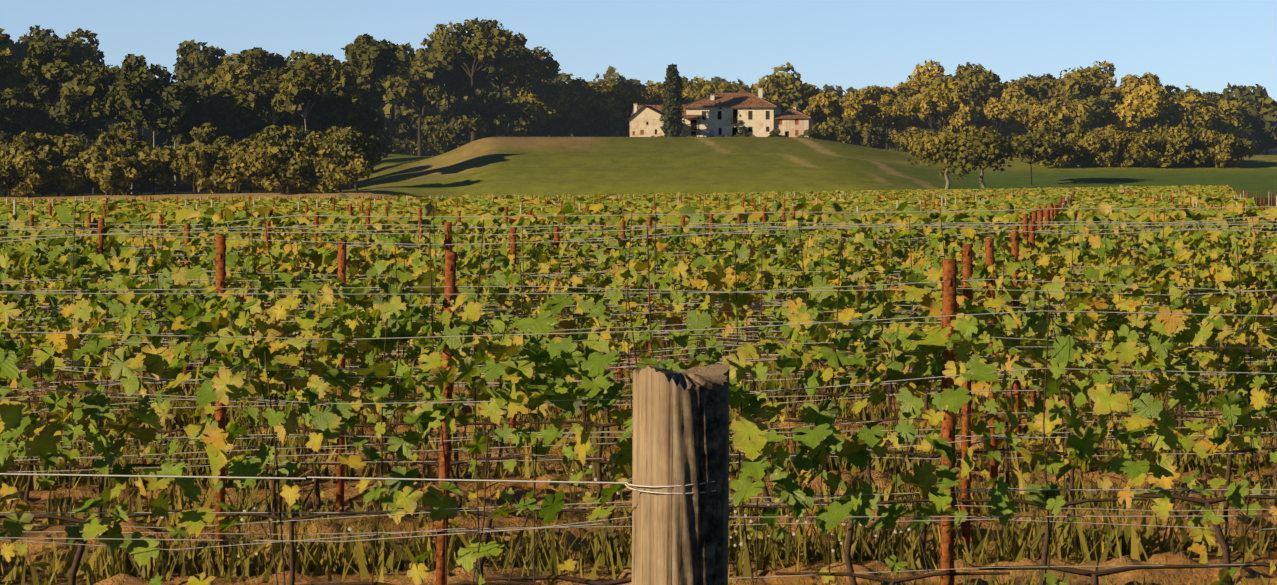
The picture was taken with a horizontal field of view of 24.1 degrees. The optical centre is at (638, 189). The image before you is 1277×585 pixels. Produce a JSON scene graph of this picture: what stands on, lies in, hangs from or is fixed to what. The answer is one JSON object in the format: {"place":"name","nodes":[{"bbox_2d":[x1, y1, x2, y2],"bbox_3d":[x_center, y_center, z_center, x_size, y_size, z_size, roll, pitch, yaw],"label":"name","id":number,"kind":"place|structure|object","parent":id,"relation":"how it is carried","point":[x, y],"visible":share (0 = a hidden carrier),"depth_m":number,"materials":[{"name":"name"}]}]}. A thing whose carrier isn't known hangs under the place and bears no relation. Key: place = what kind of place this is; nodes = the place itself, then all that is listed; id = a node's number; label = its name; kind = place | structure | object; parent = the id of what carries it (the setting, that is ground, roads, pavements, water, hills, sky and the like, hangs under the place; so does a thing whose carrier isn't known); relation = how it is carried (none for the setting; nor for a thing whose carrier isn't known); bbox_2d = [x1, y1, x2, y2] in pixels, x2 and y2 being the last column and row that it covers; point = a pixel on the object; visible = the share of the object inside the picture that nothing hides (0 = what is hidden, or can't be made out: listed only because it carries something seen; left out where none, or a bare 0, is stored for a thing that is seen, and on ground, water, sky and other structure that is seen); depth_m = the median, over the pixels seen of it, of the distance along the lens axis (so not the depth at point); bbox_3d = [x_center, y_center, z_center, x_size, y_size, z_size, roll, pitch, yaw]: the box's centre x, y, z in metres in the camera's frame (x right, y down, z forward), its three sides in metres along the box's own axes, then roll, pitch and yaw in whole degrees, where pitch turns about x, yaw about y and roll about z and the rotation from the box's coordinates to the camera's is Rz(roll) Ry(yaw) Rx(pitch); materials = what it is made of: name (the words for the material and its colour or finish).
{"place":"outdoors","nodes":[
{"label":"outdoors","id":0,"kind":"place"},
{"bbox_2d":[0,137,1276,362],"bbox_3d":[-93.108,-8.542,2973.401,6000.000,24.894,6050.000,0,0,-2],"label":"ground","id":1,"kind":"structure","parent":0,"point":[558,165],"depth_m":477.00,"materials":[{"name":"green plant"}]},
{"bbox_2d":[0,184,1255,205],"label":"distant vineyard rows","id":2,"kind":"object","parent":1,"relation":"on","point":[1091,195],"visible":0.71,"depth_m":168.39,"materials":[{"name":"green plant"}]},
{"bbox_2d":[2,39,1268,196],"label":"tree trunks","id":3,"kind":"object","parent":1,"relation":"on","point":[472,72],"visible":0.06,"depth_m":558.63,"materials":[{"name":"brown plant"}]},
{"bbox_2d":[0,17,1276,197],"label":"tree foliage","id":4,"kind":"object","parent":1,"relation":"on","point":[223,95],"visible":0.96,"depth_m":517.15,"materials":[{"name":"green plant"}]},
{"bbox_2d":[0,304,1276,584],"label":"aisle weeds","id":5,"kind":"object","parent":1,"relation":"on","point":[552,558],"visible":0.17,"depth_m":19.41,"materials":[{"name":"green plant"}]},
{"bbox_2d":[0,206,1276,463],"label":"vine leaves","id":6,"kind":"object","parent":1,"relation":"on","point":[56,250],"visible":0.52,"depth_m":28.18,"materials":[{"name":"green plant"}]},
{"bbox_2d":[0,350,1276,584],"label":"vineyard soil","id":7,"kind":"structure","parent":1,"relation":"on","point":[38,500],"depth_m":19.65,"materials":[{"name":"brown soil"}]},
{"bbox_2d":[99,465,910,557],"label":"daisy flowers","id":8,"kind":"object","parent":7,"relation":"on","point":[595,479],"visible":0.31,"depth_m":17.47,"materials":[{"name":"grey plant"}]},
{"bbox_2d":[0,197,1276,584],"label":"vine trunks","id":9,"kind":"object","parent":1,"relation":"on","point":[1094,575],"visible":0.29,"depth_m":15.28,"materials":[{"name":"brown wood"}]},
{"bbox_2d":[0,227,1276,584],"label":"vine leaves","id":10,"kind":"object","parent":9,"relation":"attached to","point":[502,359],"visible":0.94,"depth_m":12.03,"materials":[{"name":"green plant"}]},
{"bbox_2d":[0,200,1276,322],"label":"vine leaves","id":11,"kind":"object","parent":9,"relation":"attached to","point":[64,213],"visible":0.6,"depth_m":54.49,"materials":[{"name":"green plant"}]},
{"bbox_2d":[1,188,1275,584],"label":"trellis posts","id":12,"kind":"object","parent":1,"relation":"on","point":[949,310],"visible":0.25,"depth_m":19.86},
{"bbox_2d":[0,206,1276,584],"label":"trellis wires","id":13,"kind":"object","parent":12,"relation":"attached to","point":[592,288],"visible":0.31,"depth_m":15.35,"materials":[{"name":"white metal"}]},
{"bbox_2d":[6,189,1276,261],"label":"distant wooden stakes","id":14,"kind":"object","parent":1,"relation":"on","point":[14,205],"visible":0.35,"depth_m":114.52,"materials":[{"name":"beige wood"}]},
{"bbox_2d":[632,363,729,584],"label":"wooden end post","id":15,"kind":"object","parent":1,"relation":"on","point":[681,428],"visible":1,"depth_m":4.60,"materials":[{"name":"brown wood"}]},
{"bbox_2d":[0,473,715,493],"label":"end post wires","id":16,"kind":"object","parent":15,"relation":"attached to","point":[625,482],"visible":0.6,"depth_m":4.59,"materials":[{"name":"white metal"}]},
{"bbox_2d":[627,87,816,136],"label":"farmhouse","id":17,"kind":"object","parent":1,"relation":"on","point":[718,115],"visible":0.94,"depth_m":550.76,"materials":[{"name":"paint"}]},
{"bbox_2d":[0,0,1276,101],"label":"sky","id":18,"kind":"structure","parent":0,"point":[1205,46],"materials":[{"name":"blue"}]}
]}

